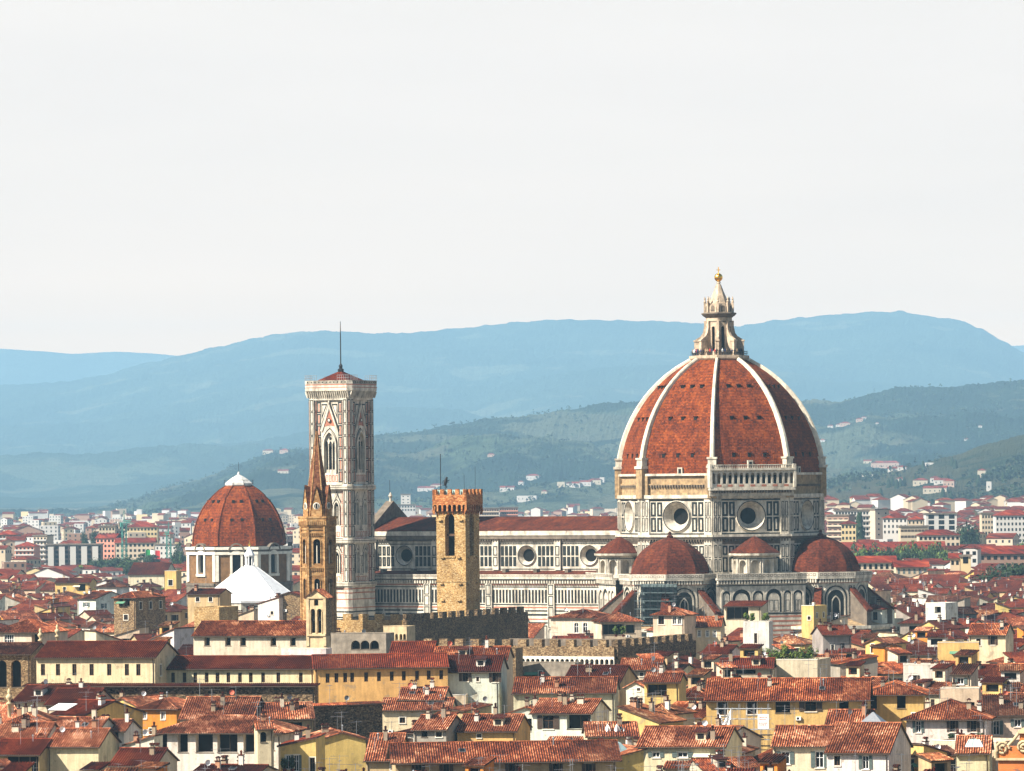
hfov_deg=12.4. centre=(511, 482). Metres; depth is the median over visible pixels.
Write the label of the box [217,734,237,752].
window
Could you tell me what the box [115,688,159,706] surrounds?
loggia house
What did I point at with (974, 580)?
house
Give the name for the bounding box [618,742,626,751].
glass roof
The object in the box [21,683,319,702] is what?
arcade roof
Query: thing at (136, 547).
apartment block
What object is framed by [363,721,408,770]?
pink roof house
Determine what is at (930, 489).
villa
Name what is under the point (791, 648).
house
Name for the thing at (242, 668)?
gallery wing
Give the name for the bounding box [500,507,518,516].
apartment block
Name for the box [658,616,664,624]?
window
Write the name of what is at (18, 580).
house
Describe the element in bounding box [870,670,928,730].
ochre wing
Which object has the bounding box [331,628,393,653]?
arcaded terrace
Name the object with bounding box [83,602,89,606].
window
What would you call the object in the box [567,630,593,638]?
house
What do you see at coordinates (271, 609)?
cream house
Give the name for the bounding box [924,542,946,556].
broadleaf tree
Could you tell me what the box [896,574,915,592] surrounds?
house
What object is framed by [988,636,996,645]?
window
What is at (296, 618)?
house
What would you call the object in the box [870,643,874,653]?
window
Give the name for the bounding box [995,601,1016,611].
house
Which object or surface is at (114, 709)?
skylight house
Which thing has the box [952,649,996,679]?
house
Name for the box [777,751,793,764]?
window
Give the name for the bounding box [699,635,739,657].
house
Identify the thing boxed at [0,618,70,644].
hip house
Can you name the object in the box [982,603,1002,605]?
house
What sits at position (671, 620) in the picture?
cream house
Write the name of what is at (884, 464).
villa
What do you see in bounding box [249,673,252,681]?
window
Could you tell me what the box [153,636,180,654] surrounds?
house
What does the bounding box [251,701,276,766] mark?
loggia house
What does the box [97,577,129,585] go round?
house
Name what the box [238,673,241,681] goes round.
window
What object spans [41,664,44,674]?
window
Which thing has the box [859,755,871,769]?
window
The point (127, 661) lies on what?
gallery wing
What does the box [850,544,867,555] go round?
broadleaf tree
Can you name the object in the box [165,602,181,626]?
house
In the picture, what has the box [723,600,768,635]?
loggia tower
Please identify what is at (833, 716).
pink roof house
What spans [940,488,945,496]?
cypress
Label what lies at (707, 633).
window
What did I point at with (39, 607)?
house
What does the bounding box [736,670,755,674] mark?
window
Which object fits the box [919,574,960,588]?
house
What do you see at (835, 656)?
house
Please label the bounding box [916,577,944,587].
house
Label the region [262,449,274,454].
villa
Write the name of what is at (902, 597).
house
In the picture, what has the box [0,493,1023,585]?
distant city
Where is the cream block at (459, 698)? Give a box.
[452,694,467,705]
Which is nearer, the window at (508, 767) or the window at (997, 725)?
the window at (508, 767)
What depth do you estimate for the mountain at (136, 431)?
21985.19 m
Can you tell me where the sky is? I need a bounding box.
[0,0,1023,355]
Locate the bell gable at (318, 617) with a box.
[304,588,333,647]
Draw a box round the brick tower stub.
[194,606,237,630]
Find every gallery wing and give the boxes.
[33,640,179,683]
[166,655,313,682]
[311,653,449,702]
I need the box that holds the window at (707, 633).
[705,630,709,636]
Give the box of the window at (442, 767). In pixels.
[439,764,452,770]
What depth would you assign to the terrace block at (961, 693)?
798.74 m
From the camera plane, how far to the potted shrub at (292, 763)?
745.27 m
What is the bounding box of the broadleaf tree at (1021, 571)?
[1002,562,1023,575]
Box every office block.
[397,504,415,516]
[922,513,957,532]
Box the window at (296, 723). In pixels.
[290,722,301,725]
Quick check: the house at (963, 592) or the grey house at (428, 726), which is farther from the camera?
the house at (963, 592)
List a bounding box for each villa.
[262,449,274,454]
[277,469,290,472]
[279,449,289,453]
[417,486,435,491]
[500,486,515,491]
[517,496,538,501]
[526,474,540,480]
[557,482,566,487]
[565,482,581,487]
[579,480,592,485]
[589,478,602,484]
[840,422,850,426]
[871,461,900,468]
[888,467,897,471]
[913,478,928,485]
[923,486,948,493]
[930,476,939,482]
[934,478,948,484]
[943,479,955,486]
[977,469,986,477]
[986,481,991,490]
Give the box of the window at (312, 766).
[309,757,315,770]
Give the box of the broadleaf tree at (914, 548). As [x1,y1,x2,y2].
[896,540,923,559]
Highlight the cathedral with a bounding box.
[374,267,893,638]
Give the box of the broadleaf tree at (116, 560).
[101,557,124,567]
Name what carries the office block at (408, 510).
on the ground
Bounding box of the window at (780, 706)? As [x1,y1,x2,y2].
[776,702,789,711]
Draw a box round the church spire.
[298,421,336,632]
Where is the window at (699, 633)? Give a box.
[697,630,701,636]
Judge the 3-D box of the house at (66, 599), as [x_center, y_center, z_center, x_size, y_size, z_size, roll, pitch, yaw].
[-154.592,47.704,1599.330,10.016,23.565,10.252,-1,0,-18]
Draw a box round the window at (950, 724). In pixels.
[947,721,957,732]
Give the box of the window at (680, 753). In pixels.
[672,751,692,758]
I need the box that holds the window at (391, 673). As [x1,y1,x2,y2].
[390,671,393,680]
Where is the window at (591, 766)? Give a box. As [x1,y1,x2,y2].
[582,762,595,770]
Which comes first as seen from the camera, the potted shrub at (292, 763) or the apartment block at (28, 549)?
the potted shrub at (292, 763)
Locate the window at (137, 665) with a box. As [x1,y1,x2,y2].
[136,664,140,674]
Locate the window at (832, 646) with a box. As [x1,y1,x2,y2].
[830,644,834,649]
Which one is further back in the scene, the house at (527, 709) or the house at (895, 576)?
the house at (895, 576)
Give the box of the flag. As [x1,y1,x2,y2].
[145,548,159,558]
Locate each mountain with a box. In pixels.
[0,310,1023,507]
[0,345,1023,384]
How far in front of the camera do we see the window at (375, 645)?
918.92 m
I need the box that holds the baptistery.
[215,540,290,612]
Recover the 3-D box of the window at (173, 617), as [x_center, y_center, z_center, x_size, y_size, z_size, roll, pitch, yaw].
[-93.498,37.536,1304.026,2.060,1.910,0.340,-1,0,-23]
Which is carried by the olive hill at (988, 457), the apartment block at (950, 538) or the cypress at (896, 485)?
the cypress at (896, 485)
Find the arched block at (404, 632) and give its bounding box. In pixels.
[383,625,414,640]
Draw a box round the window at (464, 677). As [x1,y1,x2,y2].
[459,673,470,681]
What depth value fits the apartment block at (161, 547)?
3050.37 m
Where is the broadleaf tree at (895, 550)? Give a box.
[887,543,901,555]
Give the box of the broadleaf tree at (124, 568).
[114,562,129,575]
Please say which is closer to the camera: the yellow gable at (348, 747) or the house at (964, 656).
the yellow gable at (348, 747)
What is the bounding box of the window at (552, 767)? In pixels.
[549,763,562,770]
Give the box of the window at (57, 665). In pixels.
[56,664,59,674]
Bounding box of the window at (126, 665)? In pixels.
[125,664,128,674]
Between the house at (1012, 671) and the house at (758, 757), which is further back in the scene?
the house at (1012, 671)
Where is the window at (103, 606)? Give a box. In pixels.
[101,603,106,608]
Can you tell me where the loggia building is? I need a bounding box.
[0,642,43,701]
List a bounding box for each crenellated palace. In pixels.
[337,606,527,643]
[424,633,695,664]
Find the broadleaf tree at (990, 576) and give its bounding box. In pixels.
[972,567,1006,580]
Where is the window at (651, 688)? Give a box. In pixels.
[647,685,666,696]
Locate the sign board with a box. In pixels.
[758,714,768,728]
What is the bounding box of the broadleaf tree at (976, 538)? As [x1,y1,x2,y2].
[970,526,981,543]
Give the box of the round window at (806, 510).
[799,499,813,530]
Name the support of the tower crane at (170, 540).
on the ground
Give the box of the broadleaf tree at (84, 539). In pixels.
[80,530,88,542]
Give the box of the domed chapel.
[185,462,293,605]
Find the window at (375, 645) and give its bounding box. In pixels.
[370,641,378,649]
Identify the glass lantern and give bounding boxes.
[965,739,982,746]
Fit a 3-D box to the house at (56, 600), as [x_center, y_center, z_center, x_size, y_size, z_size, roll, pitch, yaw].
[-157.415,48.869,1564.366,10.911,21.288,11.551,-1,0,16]
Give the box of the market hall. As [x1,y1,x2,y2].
[127,562,175,587]
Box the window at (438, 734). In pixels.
[435,731,442,737]
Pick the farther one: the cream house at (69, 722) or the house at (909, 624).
the house at (909, 624)
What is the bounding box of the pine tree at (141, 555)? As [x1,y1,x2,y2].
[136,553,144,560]
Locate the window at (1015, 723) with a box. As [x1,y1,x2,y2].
[1011,718,1023,727]
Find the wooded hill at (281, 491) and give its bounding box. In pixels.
[0,380,1023,520]
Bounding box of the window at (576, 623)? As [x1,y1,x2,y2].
[574,622,578,633]
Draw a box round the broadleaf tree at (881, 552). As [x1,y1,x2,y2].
[874,547,888,555]
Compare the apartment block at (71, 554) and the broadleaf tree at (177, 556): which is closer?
the broadleaf tree at (177, 556)
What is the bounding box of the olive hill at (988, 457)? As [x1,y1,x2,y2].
[827,435,1023,502]
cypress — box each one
[856,512,865,541]
[886,478,891,488]
[890,477,894,485]
[894,479,899,488]
[921,461,925,468]
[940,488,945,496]
[953,459,957,468]
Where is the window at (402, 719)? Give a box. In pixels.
[399,717,405,723]
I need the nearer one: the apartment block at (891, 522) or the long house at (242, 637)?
the long house at (242, 637)
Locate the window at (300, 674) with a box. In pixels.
[299,673,302,681]
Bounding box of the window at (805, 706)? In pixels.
[799,702,821,711]
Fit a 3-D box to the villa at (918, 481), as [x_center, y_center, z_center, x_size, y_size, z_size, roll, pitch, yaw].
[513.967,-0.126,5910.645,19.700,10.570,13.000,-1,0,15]
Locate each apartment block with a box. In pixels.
[0,530,20,540]
[14,542,39,557]
[32,535,54,564]
[44,543,103,565]
[95,533,123,559]
[98,525,117,532]
[114,537,156,561]
[115,524,128,537]
[127,521,159,542]
[154,543,182,557]
[479,507,499,516]
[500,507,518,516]
[826,514,855,541]
[833,509,870,538]
[840,520,857,541]
[869,508,889,538]
[883,513,909,541]
[897,525,928,541]
[906,516,923,524]
[916,529,960,545]
[978,512,993,536]
[993,510,1023,544]
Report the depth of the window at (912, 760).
720.21 m
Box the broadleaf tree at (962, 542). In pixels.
[959,524,967,543]
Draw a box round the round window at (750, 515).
[735,500,765,531]
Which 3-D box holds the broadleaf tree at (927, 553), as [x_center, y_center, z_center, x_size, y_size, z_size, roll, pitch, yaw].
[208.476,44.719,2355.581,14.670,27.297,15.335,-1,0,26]
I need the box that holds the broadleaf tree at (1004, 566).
[986,562,1022,576]
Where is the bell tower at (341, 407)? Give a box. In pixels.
[304,321,376,618]
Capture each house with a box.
[0,583,26,595]
[0,584,15,588]
[0,594,5,610]
[0,610,42,621]
[0,617,19,624]
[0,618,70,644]
[0,698,16,726]
[0,708,59,739]
[0,723,51,770]
[0,758,9,769]
[0,762,34,770]
[4,583,20,588]
[5,592,31,609]
[5,598,51,610]
[6,695,58,721]
[12,578,27,582]
[13,673,84,714]
[20,578,45,596]
[27,591,49,599]
[34,598,59,602]
[34,600,76,615]
[36,604,72,622]
[37,603,70,615]
[39,584,54,594]
[41,588,72,602]
[42,678,114,713]
[46,617,80,628]
[47,716,121,770]
[50,587,81,598]
[50,691,145,738]
[53,600,77,615]
[54,569,96,594]
[56,705,116,727]
[65,617,84,640]
[67,598,77,606]
[71,613,85,623]
[76,588,120,614]
[78,608,110,619]
[79,761,122,770]
[80,619,104,629]
[83,625,127,640]
[86,614,113,623]
[94,576,131,593]
[95,620,113,635]
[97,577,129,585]
[101,767,138,770]
[108,729,179,770]
[111,586,167,636]
[111,700,141,746]
[114,621,149,639]
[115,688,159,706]
[122,722,164,746]
[129,584,162,592]
[129,629,159,639]
[132,578,162,589]
[133,760,169,770]
[135,692,185,737]
[148,621,195,650]
[149,701,306,770]
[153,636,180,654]
[159,589,185,605]
[160,583,185,591]
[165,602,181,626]
[165,602,187,626]
[177,678,263,721]
[178,644,193,654]
[182,621,193,626]
[185,584,232,622]
[190,620,305,654]
[193,748,279,770]
[195,762,222,770]
[238,603,257,619]
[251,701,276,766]
[256,593,282,619]
[256,693,315,734]
[274,591,299,619]
[277,724,325,770]
[287,613,299,619]
[292,579,299,590]
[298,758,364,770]
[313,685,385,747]
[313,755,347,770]
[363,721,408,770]
[382,682,457,731]
[389,641,437,652]
[396,677,452,700]
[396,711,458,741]
[410,701,461,741]
[433,635,514,712]
[448,637,508,712]
[450,694,492,718]
[454,696,532,740]
[462,756,496,770]
[508,694,537,739]
[511,660,620,720]
[528,623,545,637]
[528,689,611,739]
[547,736,583,739]
[548,608,608,638]
[552,632,588,638]
[558,758,581,770]
[565,657,638,705]
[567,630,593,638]
[581,709,639,744]
[591,612,643,638]
[616,689,686,734]
[620,646,666,679]
[623,680,644,704]
[634,720,744,770]
[636,653,687,688]
[636,690,697,724]
[640,759,691,770]
[642,660,687,704]
[644,627,652,636]
[650,595,698,658]
[655,651,694,673]
[656,760,701,770]
[672,698,705,724]
[674,651,721,675]
[680,763,698,770]
[686,660,741,687]
[686,668,712,700]
[688,714,763,755]
[689,743,759,770]
[695,604,725,659]
[697,634,741,660]
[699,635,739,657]
[712,752,748,770]
[720,649,775,677]
[726,761,773,770]
[727,627,742,644]
[728,643,776,677]
[736,726,759,756]
[740,753,788,770]
[753,748,772,760]
[763,651,788,658]
[770,707,834,770]
[771,643,806,656]
[773,628,797,650]
[773,631,811,651]
[776,650,830,677]
[796,613,847,636]
[810,612,853,653]
[813,648,847,660]
[823,722,913,770]
[824,647,864,656]
[824,700,875,724]
[831,645,878,676]
[841,660,892,686]
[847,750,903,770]
[851,626,878,638]
[851,632,878,649]
[855,556,896,570]
[868,576,887,586]
[868,582,893,589]
[869,596,896,625]
[872,566,913,579]
[872,588,890,602]
[875,586,908,602]
[876,626,902,636]
[877,647,911,680]
[884,577,914,583]
[884,580,905,591]
[889,576,917,582]
[892,586,918,604]
[893,594,918,617]
[895,618,903,632]
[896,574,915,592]
[896,604,925,619]
[897,597,925,607]
[898,609,925,634]
[899,628,968,640]
[900,687,996,745]
[903,654,939,681]
[905,576,937,594]
[906,627,933,644]
[906,631,948,660]
[907,663,981,706]
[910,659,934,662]
[911,568,944,578]
[911,736,950,770]
[911,744,956,770]
[912,590,937,604]
[915,607,966,631]
[915,752,959,770]
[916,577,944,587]
[917,582,941,597]
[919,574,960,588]
[922,585,951,594]
[924,595,979,605]
[926,653,955,662]
[931,729,1019,770]
[933,624,966,640]
[937,637,978,660]
[944,597,970,606]
[950,583,984,594]
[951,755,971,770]
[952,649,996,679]
[954,581,1000,596]
[954,715,993,770]
[957,590,977,594]
[958,544,982,566]
[958,606,977,618]
[958,616,982,633]
[960,577,970,582]
[963,569,985,578]
[964,577,983,582]
[964,586,1000,602]
[966,614,1014,663]
[971,606,994,609]
[973,605,998,617]
[974,563,1000,575]
[975,601,1023,622]
[977,590,994,604]
[977,608,1000,622]
[978,676,1014,691]
[979,576,1000,582]
[980,589,994,597]
[980,676,1023,696]
[981,684,1023,737]
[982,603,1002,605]
[982,658,1023,682]
[983,579,1023,596]
[986,642,1018,663]
[991,576,1023,579]
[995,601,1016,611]
[999,587,1023,602]
[999,664,1023,691]
[1000,591,1023,602]
[1002,651,1023,662]
[1004,595,1023,608]
[1004,609,1023,628]
[1005,617,1016,637]
[1010,609,1023,613]
[1013,625,1023,638]
[1013,638,1023,651]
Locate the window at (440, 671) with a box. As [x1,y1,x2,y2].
[439,670,442,678]
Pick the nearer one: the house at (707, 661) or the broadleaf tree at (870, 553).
the house at (707, 661)
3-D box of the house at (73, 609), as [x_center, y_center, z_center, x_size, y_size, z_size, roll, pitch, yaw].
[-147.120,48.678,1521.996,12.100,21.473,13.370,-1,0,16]
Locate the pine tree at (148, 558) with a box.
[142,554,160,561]
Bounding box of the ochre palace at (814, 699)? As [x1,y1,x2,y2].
[703,659,872,752]
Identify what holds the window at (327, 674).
in the gallery wing at (365, 677)
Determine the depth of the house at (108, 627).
1286.34 m
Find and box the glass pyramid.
[861,712,886,721]
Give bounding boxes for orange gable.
[862,642,901,661]
[863,636,908,654]
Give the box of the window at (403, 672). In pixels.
[402,671,405,680]
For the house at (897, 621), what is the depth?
1291.43 m
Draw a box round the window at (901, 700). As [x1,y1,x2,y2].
[896,696,905,708]
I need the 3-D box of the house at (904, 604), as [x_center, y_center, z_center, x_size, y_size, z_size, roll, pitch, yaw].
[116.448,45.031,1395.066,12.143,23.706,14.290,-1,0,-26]
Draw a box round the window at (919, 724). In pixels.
[912,721,923,733]
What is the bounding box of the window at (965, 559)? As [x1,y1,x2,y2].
[963,557,967,562]
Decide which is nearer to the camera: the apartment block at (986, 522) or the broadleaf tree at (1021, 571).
the broadleaf tree at (1021, 571)
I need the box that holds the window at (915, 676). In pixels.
[911,674,918,680]
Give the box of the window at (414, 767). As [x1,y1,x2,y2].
[412,765,424,770]
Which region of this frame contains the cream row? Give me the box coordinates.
[891,560,929,576]
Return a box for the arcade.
[281,648,331,654]
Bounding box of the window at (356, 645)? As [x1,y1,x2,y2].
[351,641,359,649]
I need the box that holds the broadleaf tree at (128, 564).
[116,554,140,573]
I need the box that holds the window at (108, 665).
[107,664,110,674]
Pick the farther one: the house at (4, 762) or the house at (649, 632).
the house at (649, 632)
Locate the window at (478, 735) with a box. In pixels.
[476,733,481,738]
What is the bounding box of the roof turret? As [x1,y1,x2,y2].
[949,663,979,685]
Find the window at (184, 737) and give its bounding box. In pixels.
[177,734,187,752]
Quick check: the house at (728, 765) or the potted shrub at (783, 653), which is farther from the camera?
the potted shrub at (783, 653)
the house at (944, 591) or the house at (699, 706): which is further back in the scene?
the house at (944, 591)
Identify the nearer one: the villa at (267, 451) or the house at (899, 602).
the house at (899, 602)
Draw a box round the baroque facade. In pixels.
[994,728,1023,770]
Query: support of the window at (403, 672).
in the gallery wing at (365, 677)
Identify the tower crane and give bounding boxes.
[118,511,131,562]
[164,522,172,558]
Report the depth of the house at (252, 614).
1314.45 m
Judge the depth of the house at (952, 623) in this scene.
1140.85 m
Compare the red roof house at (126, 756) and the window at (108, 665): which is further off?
the window at (108, 665)
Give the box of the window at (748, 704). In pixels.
[746,702,757,714]
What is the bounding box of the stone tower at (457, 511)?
[432,454,482,617]
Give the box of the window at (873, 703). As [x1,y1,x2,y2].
[870,696,876,709]
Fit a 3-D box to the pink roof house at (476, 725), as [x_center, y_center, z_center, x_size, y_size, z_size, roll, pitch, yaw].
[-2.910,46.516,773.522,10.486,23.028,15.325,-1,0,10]
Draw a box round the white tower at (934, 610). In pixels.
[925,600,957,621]
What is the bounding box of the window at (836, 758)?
[833,755,840,766]
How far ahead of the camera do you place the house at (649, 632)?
1176.35 m
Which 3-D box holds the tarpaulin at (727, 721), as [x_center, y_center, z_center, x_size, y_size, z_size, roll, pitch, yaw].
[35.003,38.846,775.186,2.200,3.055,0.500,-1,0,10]
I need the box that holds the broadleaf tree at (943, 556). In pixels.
[935,547,950,559]
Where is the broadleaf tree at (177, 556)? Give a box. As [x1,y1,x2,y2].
[171,542,185,563]
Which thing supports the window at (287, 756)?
in the yellow house at (308, 750)
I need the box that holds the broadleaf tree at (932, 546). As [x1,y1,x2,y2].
[924,541,946,553]
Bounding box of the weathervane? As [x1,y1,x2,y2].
[442,477,448,494]
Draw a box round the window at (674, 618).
[672,616,676,624]
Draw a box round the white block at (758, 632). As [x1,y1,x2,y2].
[743,621,772,651]
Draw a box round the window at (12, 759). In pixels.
[8,757,38,770]
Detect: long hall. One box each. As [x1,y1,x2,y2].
[841,541,945,553]
[978,545,1023,565]
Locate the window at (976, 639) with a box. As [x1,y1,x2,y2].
[975,638,981,645]
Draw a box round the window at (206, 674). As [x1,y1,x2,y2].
[205,673,208,681]
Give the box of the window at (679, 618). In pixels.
[677,616,681,624]
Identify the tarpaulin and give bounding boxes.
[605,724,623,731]
[718,710,730,724]
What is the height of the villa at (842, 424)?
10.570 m
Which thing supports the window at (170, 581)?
in the yellow tower at (173, 579)
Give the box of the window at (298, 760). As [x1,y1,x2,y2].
[291,754,301,770]
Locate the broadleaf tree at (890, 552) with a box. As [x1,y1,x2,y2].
[876,546,898,559]
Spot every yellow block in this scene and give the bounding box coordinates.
[948,553,961,570]
[959,554,971,573]
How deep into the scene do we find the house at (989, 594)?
1541.54 m
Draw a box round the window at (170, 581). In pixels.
[168,579,172,585]
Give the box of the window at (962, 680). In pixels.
[954,677,966,684]
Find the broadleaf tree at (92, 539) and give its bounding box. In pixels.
[89,526,97,542]
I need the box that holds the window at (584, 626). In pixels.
[582,622,587,632]
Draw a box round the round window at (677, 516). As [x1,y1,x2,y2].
[663,500,691,532]
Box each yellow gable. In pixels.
[303,711,367,770]
[598,734,647,770]
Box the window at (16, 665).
[11,660,21,687]
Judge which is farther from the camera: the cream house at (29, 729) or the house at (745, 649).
the house at (745, 649)
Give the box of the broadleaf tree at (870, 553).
[862,545,874,555]
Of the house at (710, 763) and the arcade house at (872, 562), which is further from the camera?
the arcade house at (872, 562)
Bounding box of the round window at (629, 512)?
[624,501,634,532]
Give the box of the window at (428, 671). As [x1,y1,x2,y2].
[427,670,430,679]
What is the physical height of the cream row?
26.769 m
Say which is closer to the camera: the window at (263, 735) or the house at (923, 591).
the window at (263, 735)
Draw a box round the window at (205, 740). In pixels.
[195,734,213,752]
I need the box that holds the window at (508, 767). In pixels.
[505,763,518,770]
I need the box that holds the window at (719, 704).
[717,702,727,715]
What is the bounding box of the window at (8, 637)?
[4,634,14,641]
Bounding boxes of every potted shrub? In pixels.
[280,758,287,770]
[289,756,294,770]
[612,626,618,636]
[620,626,625,636]
[743,612,749,620]
[750,613,754,620]
[761,612,769,620]
[767,647,785,658]
[778,643,793,658]
[786,650,802,658]
[796,647,809,658]
[806,644,818,658]
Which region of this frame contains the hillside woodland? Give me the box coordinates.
[109,378,1023,514]
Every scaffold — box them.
[634,582,677,626]
[716,704,772,749]
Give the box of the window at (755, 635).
[753,633,757,643]
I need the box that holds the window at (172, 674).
[171,673,174,681]
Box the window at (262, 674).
[261,673,264,681]
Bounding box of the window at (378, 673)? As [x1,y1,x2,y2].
[377,672,380,680]
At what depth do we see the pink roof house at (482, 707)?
816.92 m
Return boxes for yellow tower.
[165,571,181,590]
[801,598,826,639]
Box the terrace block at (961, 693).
[940,677,980,706]
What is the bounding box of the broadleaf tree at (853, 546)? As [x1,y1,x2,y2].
[850,540,858,553]
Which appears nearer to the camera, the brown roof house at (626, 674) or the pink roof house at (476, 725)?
the pink roof house at (476, 725)
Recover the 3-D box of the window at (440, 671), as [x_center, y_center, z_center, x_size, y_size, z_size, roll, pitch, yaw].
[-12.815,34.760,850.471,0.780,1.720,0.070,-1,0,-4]
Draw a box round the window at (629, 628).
[626,625,633,633]
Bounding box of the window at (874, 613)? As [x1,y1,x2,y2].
[872,611,877,620]
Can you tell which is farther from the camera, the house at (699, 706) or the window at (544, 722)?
the house at (699, 706)
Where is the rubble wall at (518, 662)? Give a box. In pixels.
[511,647,522,709]
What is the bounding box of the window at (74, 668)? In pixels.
[72,664,76,674]
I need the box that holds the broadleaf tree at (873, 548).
[869,542,879,555]
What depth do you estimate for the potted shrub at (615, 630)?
1139.72 m
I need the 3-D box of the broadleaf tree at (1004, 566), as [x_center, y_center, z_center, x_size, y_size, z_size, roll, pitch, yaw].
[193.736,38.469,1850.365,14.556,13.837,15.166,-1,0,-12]
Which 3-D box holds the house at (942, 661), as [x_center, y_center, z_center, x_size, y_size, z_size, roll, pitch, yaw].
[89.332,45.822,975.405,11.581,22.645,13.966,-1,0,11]
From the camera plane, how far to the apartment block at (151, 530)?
3480.00 m
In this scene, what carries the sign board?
attached to the house at (753, 738)
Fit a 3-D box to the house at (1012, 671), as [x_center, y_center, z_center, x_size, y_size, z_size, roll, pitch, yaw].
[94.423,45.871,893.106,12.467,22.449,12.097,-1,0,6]
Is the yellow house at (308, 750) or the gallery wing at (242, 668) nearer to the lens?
the yellow house at (308, 750)
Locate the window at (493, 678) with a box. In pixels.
[489,673,500,682]
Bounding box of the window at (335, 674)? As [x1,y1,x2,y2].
[334,673,337,682]
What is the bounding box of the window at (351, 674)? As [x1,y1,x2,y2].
[350,673,353,681]
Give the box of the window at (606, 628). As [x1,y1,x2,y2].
[602,624,622,634]
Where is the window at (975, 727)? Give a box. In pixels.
[967,721,979,732]
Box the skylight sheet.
[48,703,76,709]
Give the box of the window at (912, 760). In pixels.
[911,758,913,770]
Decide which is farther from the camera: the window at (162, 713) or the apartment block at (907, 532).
the apartment block at (907, 532)
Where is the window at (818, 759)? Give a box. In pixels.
[811,750,826,768]
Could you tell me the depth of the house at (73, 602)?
1568.19 m
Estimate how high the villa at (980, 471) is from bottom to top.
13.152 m
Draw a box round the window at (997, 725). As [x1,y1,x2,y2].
[991,720,1002,735]
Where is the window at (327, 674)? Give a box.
[326,673,329,682]
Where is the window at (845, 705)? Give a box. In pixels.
[839,702,848,708]
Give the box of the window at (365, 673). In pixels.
[364,672,367,681]
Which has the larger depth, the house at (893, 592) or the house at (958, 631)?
the house at (893, 592)
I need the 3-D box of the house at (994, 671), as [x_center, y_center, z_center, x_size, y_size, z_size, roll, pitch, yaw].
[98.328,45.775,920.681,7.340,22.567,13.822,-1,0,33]
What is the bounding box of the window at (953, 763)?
[951,757,956,770]
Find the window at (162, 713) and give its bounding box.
[160,711,165,718]
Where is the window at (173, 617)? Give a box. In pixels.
[171,614,177,620]
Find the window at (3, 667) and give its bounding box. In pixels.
[0,660,6,687]
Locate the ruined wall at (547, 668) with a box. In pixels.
[523,661,582,676]
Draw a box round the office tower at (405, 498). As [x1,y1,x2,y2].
[400,494,410,503]
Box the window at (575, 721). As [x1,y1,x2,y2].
[569,715,590,729]
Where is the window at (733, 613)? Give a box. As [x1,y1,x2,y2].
[726,607,747,619]
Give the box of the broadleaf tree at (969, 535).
[955,520,978,543]
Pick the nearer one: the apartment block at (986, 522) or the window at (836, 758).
the window at (836, 758)
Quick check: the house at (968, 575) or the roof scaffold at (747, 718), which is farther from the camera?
the house at (968, 575)
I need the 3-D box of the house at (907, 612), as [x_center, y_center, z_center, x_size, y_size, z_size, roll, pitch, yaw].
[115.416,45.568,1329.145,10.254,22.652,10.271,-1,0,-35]
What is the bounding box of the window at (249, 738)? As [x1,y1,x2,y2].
[243,735,253,752]
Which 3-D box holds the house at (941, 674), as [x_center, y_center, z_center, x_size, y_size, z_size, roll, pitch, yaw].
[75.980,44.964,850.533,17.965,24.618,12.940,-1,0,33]
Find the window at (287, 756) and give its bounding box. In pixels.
[285,754,291,769]
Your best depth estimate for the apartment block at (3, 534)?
3200.46 m
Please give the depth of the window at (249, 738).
763.30 m
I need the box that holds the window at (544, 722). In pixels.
[537,715,558,729]
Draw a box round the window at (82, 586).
[79,584,84,590]
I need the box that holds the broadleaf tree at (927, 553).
[920,545,939,559]
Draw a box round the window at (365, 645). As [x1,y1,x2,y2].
[360,641,369,649]
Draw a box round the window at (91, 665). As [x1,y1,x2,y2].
[90,664,93,674]
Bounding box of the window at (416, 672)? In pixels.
[415,671,418,679]
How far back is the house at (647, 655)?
934.77 m
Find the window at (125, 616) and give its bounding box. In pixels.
[123,614,128,620]
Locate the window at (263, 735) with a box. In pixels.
[260,732,266,742]
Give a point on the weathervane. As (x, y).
(445, 481)
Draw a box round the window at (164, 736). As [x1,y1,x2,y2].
[163,734,166,746]
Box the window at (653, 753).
[648,751,663,758]
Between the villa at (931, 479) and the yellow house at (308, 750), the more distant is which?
the villa at (931, 479)
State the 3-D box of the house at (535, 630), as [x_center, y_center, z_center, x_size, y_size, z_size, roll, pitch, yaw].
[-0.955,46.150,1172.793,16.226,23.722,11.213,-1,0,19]
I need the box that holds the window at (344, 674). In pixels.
[343,673,346,681]
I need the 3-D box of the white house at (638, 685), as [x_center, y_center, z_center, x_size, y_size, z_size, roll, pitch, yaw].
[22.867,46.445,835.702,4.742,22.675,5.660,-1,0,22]
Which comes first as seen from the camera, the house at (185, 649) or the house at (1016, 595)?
the house at (185, 649)
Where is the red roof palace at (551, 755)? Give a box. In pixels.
[386,737,621,770]
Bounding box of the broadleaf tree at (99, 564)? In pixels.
[90,557,117,567]
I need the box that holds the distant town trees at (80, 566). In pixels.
[0,511,588,588]
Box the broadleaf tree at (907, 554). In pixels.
[897,545,918,559]
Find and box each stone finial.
[6,688,11,716]
[38,628,42,641]
[55,624,59,640]

